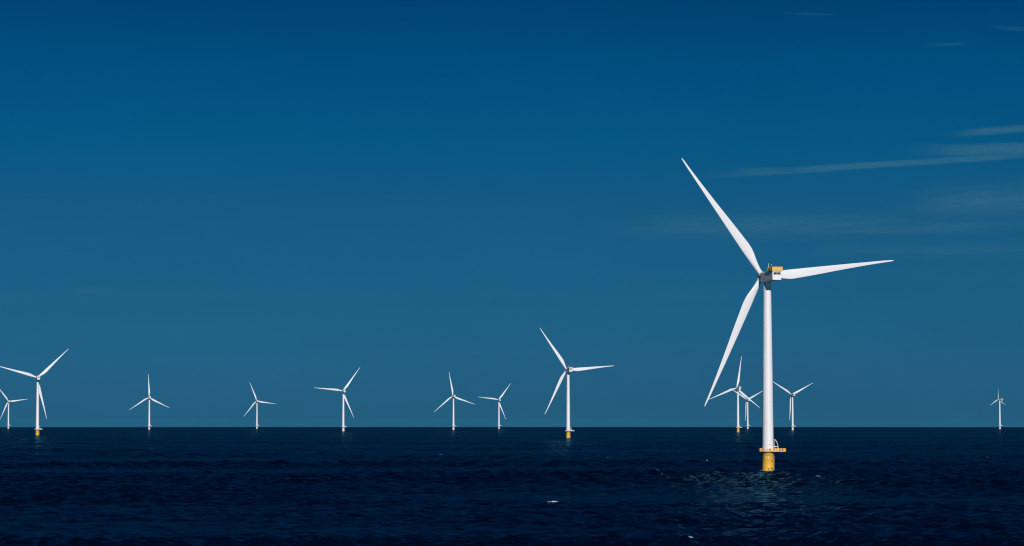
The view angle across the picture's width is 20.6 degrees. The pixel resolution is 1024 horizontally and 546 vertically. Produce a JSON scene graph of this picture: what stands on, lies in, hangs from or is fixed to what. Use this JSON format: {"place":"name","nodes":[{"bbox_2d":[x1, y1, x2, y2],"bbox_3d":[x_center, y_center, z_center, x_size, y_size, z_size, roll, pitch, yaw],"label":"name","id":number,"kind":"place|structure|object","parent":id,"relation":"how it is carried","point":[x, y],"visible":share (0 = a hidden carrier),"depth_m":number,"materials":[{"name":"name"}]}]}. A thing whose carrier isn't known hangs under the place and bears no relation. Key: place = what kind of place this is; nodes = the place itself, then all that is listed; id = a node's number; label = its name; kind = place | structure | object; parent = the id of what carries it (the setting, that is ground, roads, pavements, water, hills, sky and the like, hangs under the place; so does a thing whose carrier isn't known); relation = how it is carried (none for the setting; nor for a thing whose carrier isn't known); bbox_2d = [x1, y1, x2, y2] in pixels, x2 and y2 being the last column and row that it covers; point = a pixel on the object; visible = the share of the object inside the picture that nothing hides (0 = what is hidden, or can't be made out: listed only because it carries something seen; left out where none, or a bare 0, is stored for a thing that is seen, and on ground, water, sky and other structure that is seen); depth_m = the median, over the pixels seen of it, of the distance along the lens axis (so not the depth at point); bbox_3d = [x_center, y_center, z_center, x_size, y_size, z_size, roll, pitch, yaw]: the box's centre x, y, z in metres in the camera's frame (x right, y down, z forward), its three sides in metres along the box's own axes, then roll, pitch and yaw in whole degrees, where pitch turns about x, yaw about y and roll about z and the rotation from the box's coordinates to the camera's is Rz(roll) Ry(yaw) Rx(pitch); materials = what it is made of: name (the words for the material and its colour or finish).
{"place":"outdoors","nodes":[
{"label":"outdoors","id":0,"kind":"place"},
{"bbox_2d":[0,427,1023,545],"bbox_3d":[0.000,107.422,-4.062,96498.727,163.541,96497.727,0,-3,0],"label":"sea","id":1,"kind":"structure","parent":0,"point":[338,486],"depth_m":1208.53,"materials":[{"name":"liquid"}]},
{"bbox_2d":[0,390,25,428],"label":"wind turbine","id":2,"kind":"object","parent":1,"relation":"in","point":[8,425],"visible":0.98,"depth_m":11567.98,"materials":[{"name":"metal"}]},
{"bbox_2d":[0,350,66,434],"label":"wind turbine","id":3,"kind":"object","parent":1,"relation":"in","point":[38,392],"visible":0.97,"depth_m":5452.45,"materials":[{"name":"metal"}]},
{"bbox_2d":[129,376,168,428],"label":"wind turbine","id":4,"kind":"object","parent":1,"relation":"in","point":[149,397],"visible":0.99,"depth_m":9801.21,"materials":[{"name":"metal"}]},
{"bbox_2d":[244,384,273,428],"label":"wind turbine","id":5,"kind":"object","parent":1,"relation":"in","point":[256,402],"visible":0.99,"depth_m":11371.87,"materials":[{"name":"metal"}]},
{"bbox_2d":[319,369,358,430],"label":"wind turbine","id":6,"kind":"object","parent":1,"relation":"in","point":[344,397],"visible":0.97,"depth_m":7813.93,"materials":[{"name":"metal"}]},
{"bbox_2d":[434,374,472,429],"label":"wind turbine","id":7,"kind":"object","parent":1,"relation":"in","point":[453,396],"visible":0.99,"depth_m":9343.53,"materials":[{"name":"metal"}]},
{"bbox_2d":[481,383,510,428],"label":"wind turbine","id":8,"kind":"object","parent":1,"relation":"in","point":[499,407],"visible":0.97,"depth_m":10829.93,"materials":[{"name":"metal"}]},
{"bbox_2d":[540,328,609,437],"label":"wind turbine","id":9,"kind":"object","parent":1,"relation":"in","point":[568,429],"visible":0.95,"depth_m":4582.09,"materials":[{"name":"metal"}]},
{"bbox_2d":[710,356,755,431],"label":"wind turbine","id":10,"kind":"object","parent":1,"relation":"in","point":[743,394],"visible":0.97,"depth_m":7140.02,"materials":[{"name":"metal"}]},
{"bbox_2d":[730,388,761,428],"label":"wind turbine","id":11,"kind":"object","parent":1,"relation":"in","point":[747,400],"visible":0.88,"depth_m":10790.76,"materials":[{"name":"metal"}]},
{"bbox_2d":[681,158,893,470],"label":"wind turbine","id":12,"kind":"object","parent":1,"relation":"in","point":[767,449],"visible":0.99,"depth_m":1596.47,"materials":[{"name":"white metal"}]},
{"bbox_2d":[774,382,810,429],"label":"wind turbine","id":13,"kind":"object","parent":1,"relation":"in","point":[791,398],"visible":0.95,"depth_m":8834.66,"materials":[{"name":"metal"}]},
{"bbox_2d":[992,395,1003,428],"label":"wind turbine","id":14,"kind":"object","parent":1,"relation":"in","point":[999,425],"visible":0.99,"depth_m":10670.99,"materials":[{"name":"metal"}]},
{"bbox_2d":[0,0,1023,426],"label":"sky","id":15,"kind":"structure","parent":0,"point":[208,201],"materials":[{"name":"blue"}]}
]}

